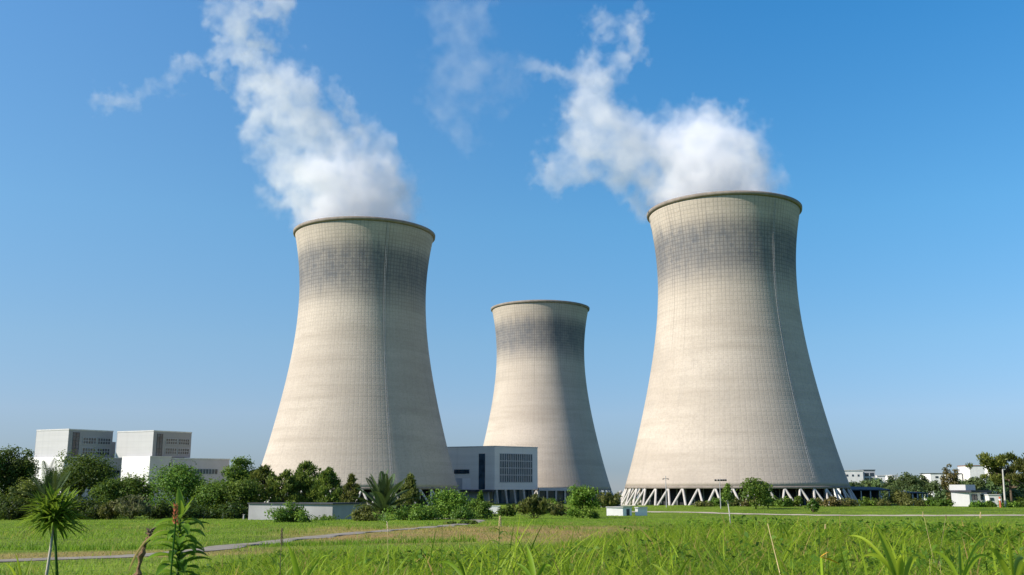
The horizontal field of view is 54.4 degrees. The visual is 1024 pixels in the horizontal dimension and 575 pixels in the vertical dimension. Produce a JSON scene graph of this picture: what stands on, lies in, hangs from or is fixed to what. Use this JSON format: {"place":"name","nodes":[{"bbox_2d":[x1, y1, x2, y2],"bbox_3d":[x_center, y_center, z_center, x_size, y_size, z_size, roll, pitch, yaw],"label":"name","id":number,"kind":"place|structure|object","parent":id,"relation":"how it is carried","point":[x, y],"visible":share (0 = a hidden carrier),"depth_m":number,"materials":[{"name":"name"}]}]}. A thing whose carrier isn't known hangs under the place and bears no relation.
{"place":"outdoors","nodes":[
{"label":"outdoors","id":0,"kind":"place"},
{"bbox_2d":[0,518,483,561],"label":"path","id":1,"kind":"structure","parent":0,"point":[218,547],"depth_m":51.14,"materials":[{"name":"grey concrete"}]},
{"bbox_2d":[0,512,1023,574],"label":"meadow grass","id":2,"kind":"structure","parent":0,"point":[690,534],"depth_m":10.71,"materials":[{"name":"green plant"}]},
{"bbox_2d":[0,498,1023,574],"bbox_3d":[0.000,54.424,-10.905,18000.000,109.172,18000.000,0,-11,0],"label":"ground","id":3,"kind":"structure","parent":0,"point":[742,509],"depth_m":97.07,"materials":[{"name":"green plant"}]},
{"bbox_2d":[0,494,31,519],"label":"bush","id":4,"kind":"object","parent":3,"relation":"on","point":[9,508],"visible":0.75,"depth_m":189.64,"materials":[{"name":"green plant"}]},
{"bbox_2d":[3,554,31,574],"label":"grass plant","id":5,"kind":"object","parent":3,"relation":"on","point":[19,568],"depth_m":3.83,"materials":[{"name":"green plant"}]},
{"bbox_2d":[0,444,44,516],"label":"broadleaf tree","id":6,"kind":"object","parent":3,"relation":"on","point":[16,467],"visible":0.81,"depth_m":216.92,"materials":[{"name":"green plant"}]},
{"bbox_2d":[1,474,44,506],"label":"broadleaf tree","id":7,"kind":"object","parent":3,"relation":"on","point":[24,487],"visible":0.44,"depth_m":198.69,"materials":[{"name":"green plant"}]},
{"bbox_2d":[10,458,84,499],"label":"palm tree","id":8,"kind":"object","parent":3,"relation":"on","point":[49,477],"visible":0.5,"depth_m":195.19,"materials":[{"name":"green plant"}]},
{"bbox_2d":[13,482,94,574],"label":"young palm","id":9,"kind":"object","parent":3,"relation":"on","point":[52,507],"visible":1,"depth_m":10.20,"materials":[{"name":"green plant"}]},
{"bbox_2d":[28,429,121,499],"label":"office block","id":10,"kind":"structure","parent":3,"relation":"on","point":[50,444],"depth_m":420.67,"materials":[{"name":"white concrete"}]},
{"bbox_2d":[71,432,79,456],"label":"window","id":11,"kind":"structure","parent":10,"relation":"in","point":[76,435],"depth_m":417.85,"materials":[{"name":"grey glass"}]},
{"bbox_2d":[97,438,110,444],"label":"window","id":12,"kind":"structure","parent":10,"relation":"in","point":[102,441],"depth_m":427.97,"materials":[{"name":"grey glass"}]},
{"bbox_2d":[39,447,122,509],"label":"broadleaf tree","id":13,"kind":"object","parent":3,"relation":"on","point":[92,471],"visible":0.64,"depth_m":213.40,"materials":[{"name":"green plant"}]},
{"bbox_2d":[67,496,105,519],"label":"bush","id":14,"kind":"object","parent":3,"relation":"on","point":[91,504],"visible":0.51,"depth_m":190.30,"materials":[{"name":"green plant"}]},
{"bbox_2d":[97,499,119,519],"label":"bush","id":15,"kind":"object","parent":3,"relation":"on","point":[107,511],"visible":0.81,"depth_m":186.41,"materials":[{"name":"green plant"}]},
{"bbox_2d":[88,477,137,517],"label":"broadleaf tree","id":16,"kind":"object","parent":3,"relation":"on","point":[104,490],"visible":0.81,"depth_m":205.76,"materials":[{"name":"green plant"}]},
{"bbox_2d":[113,494,155,519],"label":"bush","id":17,"kind":"object","parent":3,"relation":"on","point":[132,506],"visible":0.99,"depth_m":184.96,"materials":[{"name":"green plant"}]},
{"bbox_2d":[109,471,160,516],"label":"broadleaf tree","id":18,"kind":"object","parent":3,"relation":"on","point":[143,488],"visible":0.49,"depth_m":210.34,"materials":[{"name":"green plant"}]},
{"bbox_2d":[129,527,165,574],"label":"dried stalk","id":19,"kind":"object","parent":3,"relation":"on","point":[141,554],"visible":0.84,"depth_m":3.28,"materials":[{"name":"brown plant"}]},
{"bbox_2d":[142,500,173,518],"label":"bush","id":20,"kind":"object","parent":3,"relation":"on","point":[159,512],"visible":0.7,"depth_m":190.46,"materials":[{"name":"green plant"}]},
{"bbox_2d":[115,430,229,504],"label":"office block","id":21,"kind":"structure","parent":3,"relation":"on","point":[137,452],"depth_m":420.42,"materials":[{"name":"white concrete"}]},
{"bbox_2d":[156,434,162,455],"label":"window","id":22,"kind":"structure","parent":21,"relation":"in","point":[159,436],"depth_m":417.54,"materials":[{"name":"grey glass"}]},
{"bbox_2d":[195,469,217,473],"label":"window","id":23,"kind":"structure","parent":21,"relation":"in","point":[206,471],"depth_m":427.65,"materials":[{"name":"grey glass"}]},
{"bbox_2d":[141,457,214,515],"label":"broadleaf tree","id":24,"kind":"object","parent":3,"relation":"on","point":[184,479],"visible":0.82,"depth_m":202.77,"materials":[{"name":"green plant"}]},
{"bbox_2d":[145,486,211,574],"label":"leafy weed","id":25,"kind":"object","parent":3,"relation":"on","point":[180,563],"visible":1,"depth_m":3.19,"materials":[{"name":"green plant"}]},
{"bbox_2d":[170,500,216,518],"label":"bush","id":26,"kind":"object","parent":3,"relation":"on","point":[193,511],"visible":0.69,"depth_m":190.09,"materials":[{"name":"green plant"}]},
{"bbox_2d":[188,477,232,517],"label":"broadleaf tree","id":27,"kind":"object","parent":3,"relation":"on","point":[207,495],"visible":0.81,"depth_m":197.39,"materials":[{"name":"green plant"}]},
{"bbox_2d":[205,500,247,518],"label":"bush","id":28,"kind":"object","parent":3,"relation":"on","point":[230,511],"visible":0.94,"depth_m":190.24,"materials":[{"name":"green plant"}]},
{"bbox_2d":[217,455,255,509],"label":"broadleaf tree","id":29,"kind":"object","parent":3,"relation":"on","point":[232,470],"visible":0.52,"depth_m":219.88,"materials":[{"name":"green plant"}]},
{"bbox_2d":[215,475,271,517],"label":"broadleaf tree","id":30,"kind":"object","parent":3,"relation":"on","point":[246,490],"visible":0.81,"depth_m":197.66,"materials":[{"name":"green plant"}]},
{"bbox_2d":[245,464,281,509],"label":"tree","id":31,"kind":"object","parent":3,"relation":"on","point":[261,473],"visible":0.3,"depth_m":209.47,"materials":[{"name":"green plant"}]},
{"bbox_2d":[264,468,307,501],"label":"tree","id":32,"kind":"object","parent":3,"relation":"on","point":[277,482],"visible":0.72,"depth_m":203.11,"materials":[{"name":"green plant"}]},
{"bbox_2d":[264,500,311,522],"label":"bush","id":33,"kind":"object","parent":3,"relation":"on","point":[288,514],"visible":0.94,"depth_m":144.84,"materials":[{"name":"green plant"}]},
{"bbox_2d":[281,460,319,501],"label":"tree","id":34,"kind":"object","parent":3,"relation":"on","point":[305,480],"visible":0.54,"depth_m":206.39,"materials":[{"name":"green plant"}]},
{"bbox_2d":[247,502,365,519],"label":"flat shed","id":35,"kind":"structure","parent":3,"relation":"on","point":[316,509],"depth_m":175.07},
{"bbox_2d":[287,544,328,574],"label":"grass plant","id":36,"kind":"object","parent":3,"relation":"on","point":[296,570],"depth_m":3.98,"materials":[{"name":"green plant"}]},
{"bbox_2d":[311,513,340,520],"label":"bush","id":37,"kind":"object","parent":3,"relation":"on","point":[325,517],"visible":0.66,"depth_m":163.29,"materials":[{"name":"green plant"}]},
{"bbox_2d":[312,466,344,502],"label":"tree","id":38,"kind":"object","parent":3,"relation":"on","point":[327,478],"visible":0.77,"depth_m":202.78,"materials":[{"name":"green plant"}]},
{"bbox_2d":[339,473,364,502],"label":"conifer tree","id":39,"kind":"object","parent":3,"relation":"on","point":[349,488],"visible":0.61,"depth_m":201.35,"materials":[{"name":"green plant"}]},
{"bbox_2d":[261,216,459,505],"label":"cooling tower","id":40,"kind":"structure","parent":3,"relation":"on","point":[359,399],"depth_m":411.43,"materials":[{"name":"concrete"}]},
{"bbox_2d":[351,503,382,520],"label":"bush","id":41,"kind":"object","parent":3,"relation":"on","point":[363,513],"visible":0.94,"depth_m":155.51,"materials":[{"name":"green plant"}]},
{"bbox_2d":[345,469,414,519],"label":"palm tree","id":42,"kind":"object","parent":3,"relation":"on","point":[381,493],"visible":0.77,"depth_m":167.09,"materials":[{"name":"green plant"}]},
{"bbox_2d":[373,507,394,529],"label":"young tree","id":43,"kind":"object","parent":3,"relation":"on","point":[385,514],"visible":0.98,"depth_m":89.83,"materials":[{"name":"green plant"}]},
{"bbox_2d":[394,473,424,513],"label":"conifer tree","id":44,"kind":"object","parent":3,"relation":"on","point":[411,485],"visible":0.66,"depth_m":198.90,"materials":[{"name":"green plant"}]},
{"bbox_2d":[391,502,445,519],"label":"bush","id":45,"kind":"object","parent":3,"relation":"on","point":[423,512],"visible":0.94,"depth_m":160.62,"materials":[{"name":"green plant"}]},
{"bbox_2d":[422,485,474,519],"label":"bush","id":46,"kind":"object","parent":3,"relation":"on","point":[446,502],"visible":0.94,"depth_m":170.83,"materials":[{"name":"green plant"}]},
{"bbox_2d":[439,554,479,574],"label":"grass plant","id":47,"kind":"object","parent":3,"relation":"on","point":[457,570],"depth_m":4.24,"materials":[{"name":"green plant"}]},
{"bbox_2d":[449,506,477,519],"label":"bush","id":48,"kind":"object","parent":3,"relation":"on","point":[462,513],"visible":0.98,"depth_m":162.87,"materials":[{"name":"green plant"}]},
{"bbox_2d":[464,498,493,518],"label":"bush","id":49,"kind":"object","parent":3,"relation":"on","point":[482,508],"visible":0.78,"depth_m":180.62,"materials":[{"name":"green plant"}]},
{"bbox_2d":[444,446,537,503],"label":"louvred hall","id":50,"kind":"structure","parent":3,"relation":"on","point":[503,474],"depth_m":464.37,"materials":[{"name":"grey concrete"}]},
{"bbox_2d":[479,454,484,488],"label":"window","id":51,"kind":"structure","parent":50,"relation":"in","point":[481,456],"depth_m":461.27,"materials":[{"name":"blue glass"}]},
{"bbox_2d":[499,453,532,482],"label":"window","id":52,"kind":"structure","parent":50,"relation":"in","point":[513,467],"depth_m":466.03,"materials":[{"name":"grey glass"}]},
{"bbox_2d":[485,516,510,574],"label":"seed stalk","id":53,"kind":"object","parent":3,"relation":"on","point":[499,525],"visible":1,"depth_m":4.46,"materials":[{"name":"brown plant"}]},
{"bbox_2d":[496,504,517,516],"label":"bush","id":54,"kind":"object","parent":3,"relation":"on","point":[510,511],"visible":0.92,"depth_m":208.41,"materials":[{"name":"green plant"}]},
{"bbox_2d":[516,545,550,574],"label":"grass plant","id":55,"kind":"object","parent":3,"relation":"on","point":[532,566],"depth_m":3.89,"materials":[{"name":"green plant"}]},
{"bbox_2d":[512,494,556,517],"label":"bush","id":56,"kind":"object","parent":3,"relation":"on","point":[536,505],"visible":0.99,"depth_m":184.93,"materials":[{"name":"green plant"}]},
{"bbox_2d":[483,300,613,499],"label":"cooling tower","id":57,"kind":"structure","parent":3,"relation":"on","point":[540,400],"depth_m":602.23,"materials":[{"name":"concrete"}]},
{"bbox_2d":[538,488,572,502],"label":"covered walkway","id":58,"kind":"structure","parent":3,"relation":"on","point":[558,494],"depth_m":472.87,"materials":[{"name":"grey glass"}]},
{"bbox_2d":[549,501,570,515],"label":"bush","id":59,"kind":"object","parent":3,"relation":"on","point":[557,512],"visible":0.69,"depth_m":225.53,"materials":[{"name":"green plant"}]},
{"bbox_2d":[564,484,603,517],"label":"broadleaf tree","id":60,"kind":"object","parent":3,"relation":"on","point":[581,497],"visible":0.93,"depth_m":190.81,"materials":[{"name":"green plant"}]},
{"bbox_2d":[581,506,601,518],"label":"bush","id":61,"kind":"object","parent":3,"relation":"on","point":[593,513],"visible":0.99,"depth_m":182.98,"materials":[{"name":"green plant"}]},
{"bbox_2d":[596,491,621,507],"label":"bush","id":62,"kind":"object","parent":3,"relation":"on","point":[608,499],"visible":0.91,"depth_m":292.06,"materials":[{"name":"green plant"}]},
{"bbox_2d":[607,506,631,515],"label":"white hut","id":63,"kind":"object","parent":3,"relation":"on","point":[619,511],"visible":0.88,"depth_m":232.69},
{"bbox_2d":[634,507,647,515],"bbox_3d":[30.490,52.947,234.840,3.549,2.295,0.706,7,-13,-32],"label":"white hut","id":64,"kind":"object","parent":3,"relation":"on","point":[641,511],"visible":0.82,"depth_m":234.67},
{"bbox_2d":[652,557,692,574],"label":"grass plant","id":65,"kind":"object","parent":3,"relation":"on","point":[662,571],"depth_m":3.62,"materials":[{"name":"green plant"}]},
{"bbox_2d":[692,500,713,506],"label":"bush","id":66,"kind":"object","parent":3,"relation":"on","point":[702,504],"visible":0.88,"depth_m":313.67,"materials":[{"name":"green plant"}]},
{"bbox_2d":[706,497,730,506],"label":"bush","id":67,"kind":"object","parent":3,"relation":"on","point":[717,502],"visible":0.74,"depth_m":318.62,"materials":[{"name":"green plant"}]},
{"bbox_2d":[720,483,734,522],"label":"young tree","id":68,"kind":"object","parent":3,"relation":"on","point":[726,495],"visible":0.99,"depth_m":115.32,"materials":[{"name":"green plant"}]},
{"bbox_2d":[621,190,858,505],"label":"cooling tower","id":69,"kind":"structure","parent":3,"relation":"on","point":[733,398],"depth_m":367.21,"materials":[{"name":"concrete"}]},
{"bbox_2d":[736,477,774,508],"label":"broadleaf tree","id":70,"kind":"object","parent":3,"relation":"on","point":[756,488],"visible":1,"depth_m":288.49,"materials":[{"name":"green plant"}]},
{"bbox_2d":[774,496,793,506],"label":"bush","id":71,"kind":"object","parent":3,"relation":"on","point":[787,502],"visible":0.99,"depth_m":314.40,"materials":[{"name":"green plant"}]},
{"bbox_2d":[792,495,802,506],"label":"bush","id":72,"kind":"object","parent":3,"relation":"on","point":[798,501],"visible":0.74,"depth_m":319.83,"materials":[{"name":"green plant"}]},
{"bbox_2d":[804,498,819,511],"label":"bush","id":73,"kind":"object","parent":3,"relation":"on","point":[814,507],"visible":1,"depth_m":261.58,"materials":[{"name":"green plant"}]},
{"bbox_2d":[820,495,844,506],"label":"bush","id":74,"kind":"object","parent":3,"relation":"on","point":[831,501],"visible":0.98,"depth_m":317.98,"materials":[{"name":"green plant"}]},
{"bbox_2d":[834,470,862,498],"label":"white building","id":75,"kind":"structure","parent":3,"relation":"on","point":[855,475],"depth_m":609.30,"materials":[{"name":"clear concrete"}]},
{"bbox_2d":[839,497,859,505],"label":"bush","id":76,"kind":"object","parent":3,"relation":"on","point":[850,502],"visible":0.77,"depth_m":322.36,"materials":[{"name":"green plant"}]},
{"bbox_2d":[839,486,890,500],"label":"open shed","id":77,"kind":"structure","parent":3,"relation":"on","point":[866,492],"depth_m":423.73,"materials":[{"name":"metal"}]},
{"bbox_2d":[856,496,877,505],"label":"bush","id":78,"kind":"object","parent":3,"relation":"on","point":[865,501],"visible":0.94,"depth_m":338.83,"materials":[{"name":"green plant"}]},
{"bbox_2d":[863,470,874,480],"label":"plant building","id":79,"kind":"structure","parent":3,"relation":"on","point":[869,474],"depth_m":613.23,"materials":[{"name":"white concrete"}]},
{"bbox_2d":[870,478,885,500],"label":"broadleaf tree","id":80,"kind":"object","parent":3,"relation":"on","point":[876,483],"visible":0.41,"depth_m":576.93,"materials":[{"name":"green plant"}]},
{"bbox_2d":[848,527,927,574],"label":"grass plant","id":81,"kind":"object","parent":3,"relation":"on","point":[894,567],"depth_m":3.49,"materials":[{"name":"green plant"}]},
{"bbox_2d":[881,475,897,498],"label":"broadleaf tree","id":82,"kind":"object","parent":3,"relation":"on","point":[886,484],"visible":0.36,"depth_m":549.00,"materials":[{"name":"green plant"}]},
{"bbox_2d":[883,483,899,501],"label":"broadleaf tree","id":83,"kind":"object","parent":3,"relation":"on","point":[892,488],"visible":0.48,"depth_m":488.27,"materials":[{"name":"green plant"}]},
{"bbox_2d":[883,490,914,505],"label":"bush","id":84,"kind":"object","parent":3,"relation":"on","point":[900,498],"visible":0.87,"depth_m":363.02,"materials":[{"name":"green plant"}]},
{"bbox_2d":[891,471,923,498],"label":"broadleaf tree","id":85,"kind":"object","parent":3,"relation":"on","point":[902,482],"visible":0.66,"depth_m":527.50,"materials":[{"name":"green plant"}]},
{"bbox_2d":[898,491,927,504],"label":"open shed","id":86,"kind":"structure","parent":3,"relation":"on","point":[915,494],"depth_m":401.94,"materials":[{"name":"metal"}]},
{"bbox_2d":[903,498,925,505],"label":"bush","id":87,"kind":"object","parent":3,"relation":"on","point":[914,502],"visible":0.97,"depth_m":335.50,"materials":[{"name":"green plant"}]},
{"bbox_2d":[905,485,927,499],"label":"broadleaf tree","id":88,"kind":"object","parent":3,"relation":"on","point":[914,489],"visible":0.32,"depth_m":469.92,"materials":[{"name":"green plant"}]},
{"bbox_2d":[918,473,932,500],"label":"broadleaf tree","id":89,"kind":"object","parent":3,"relation":"on","point":[924,479],"visible":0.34,"depth_m":548.60,"materials":[{"name":"green plant"}]},
{"bbox_2d":[924,480,943,499],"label":"broadleaf tree","id":90,"kind":"object","parent":3,"relation":"on","point":[934,486],"visible":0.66,"depth_m":508.81,"materials":[{"name":"green plant"}]},
{"bbox_2d":[919,473,961,499],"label":"long building","id":91,"kind":"structure","parent":3,"relation":"on","point":[933,476],"depth_m":687.86,"materials":[{"name":"white paint"}]},
{"bbox_2d":[933,487,951,500],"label":"broadleaf tree","id":92,"kind":"object","parent":3,"relation":"on","point":[941,495],"visible":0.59,"depth_m":459.55,"materials":[{"name":"green plant"}]},
{"bbox_2d":[935,498,955,505],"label":"bush","id":93,"kind":"object","parent":3,"relation":"on","point":[944,502],"visible":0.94,"depth_m":331.95,"materials":[{"name":"green plant"}]},
{"bbox_2d":[939,464,960,499],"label":"broadleaf tree","id":94,"kind":"object","parent":3,"relation":"on","point":[952,479],"visible":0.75,"depth_m":356.84,"materials":[{"name":"green plant"}]},
{"bbox_2d":[930,536,996,574],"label":"grass plant","id":95,"kind":"object","parent":3,"relation":"on","point":[965,570],"depth_m":4.09,"materials":[{"name":"green plant"}]},
{"bbox_2d":[949,485,990,505],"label":"white pavilion","id":96,"kind":"structure","parent":3,"relation":"on","point":[964,495],"depth_m":335.64,"materials":[{"name":"white paint"}]},
{"bbox_2d":[958,465,985,482],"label":"hilltop building","id":97,"kind":"structure","parent":3,"relation":"on","point":[977,470],"depth_m":679.10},
{"bbox_2d":[967,500,987,506],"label":"bush","id":98,"kind":"object","parent":3,"relation":"on","point":[978,503],"visible":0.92,"depth_m":313.16,"materials":[{"name":"green plant"}]},
{"bbox_2d":[971,474,996,493],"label":"broadleaf tree","id":99,"kind":"object","parent":3,"relation":"on","point":[979,481],"visible":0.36,"depth_m":597.40,"materials":[{"name":"green plant"}]},
{"bbox_2d":[983,494,1001,506],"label":"white annex","id":100,"kind":"object","parent":3,"relation":"on","point":[993,497],"visible":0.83,"depth_m":333.68,"materials":[{"name":"white paint"}]},
{"bbox_2d":[965,450,1023,501],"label":"broadleaf tree","id":101,"kind":"object","parent":3,"relation":"on","point":[994,467],"visible":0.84,"depth_m":324.07,"materials":[{"name":"green plant"}]},
{"bbox_2d":[983,480,1008,499],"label":"broadleaf tree","id":102,"kind":"object","parent":3,"relation":"on","point":[992,485],"visible":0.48,"depth_m":576.59,"materials":[{"name":"green plant"}]},
{"bbox_2d":[984,533,1023,574],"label":"grass plant","id":103,"kind":"object","parent":3,"relation":"on","point":[1017,567],"depth_m":3.55,"materials":[{"name":"green plant"}]},
{"bbox_2d":[996,500,1021,506],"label":"bush","id":104,"kind":"object","parent":3,"relation":"on","point":[1012,504],"visible":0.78,"depth_m":310.48,"materials":[{"name":"green plant"}]},
{"bbox_2d":[1001,488,1023,503],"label":"broadleaf tree","id":105,"kind":"object","parent":3,"relation":"on","point":[1015,492],"visible":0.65,"depth_m":439.58,"materials":[{"name":"green plant"}]},
{"bbox_2d":[1005,453,1023,483],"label":"pine tree","id":106,"kind":"object","parent":3,"relation":"on","point":[1015,476],"visible":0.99,"depth_m":316.57,"materials":[{"name":"green plant"}]},
{"bbox_2d":[0,0,1023,499],"label":"sky","id":107,"kind":"structure","parent":0,"point":[161,161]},
{"bbox_2d":[632,511,1023,515],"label":"road","id":108,"kind":"structure","parent":0,"point":[840,515],"depth_m":239.41,"materials":[{"name":"grey asphalt"}]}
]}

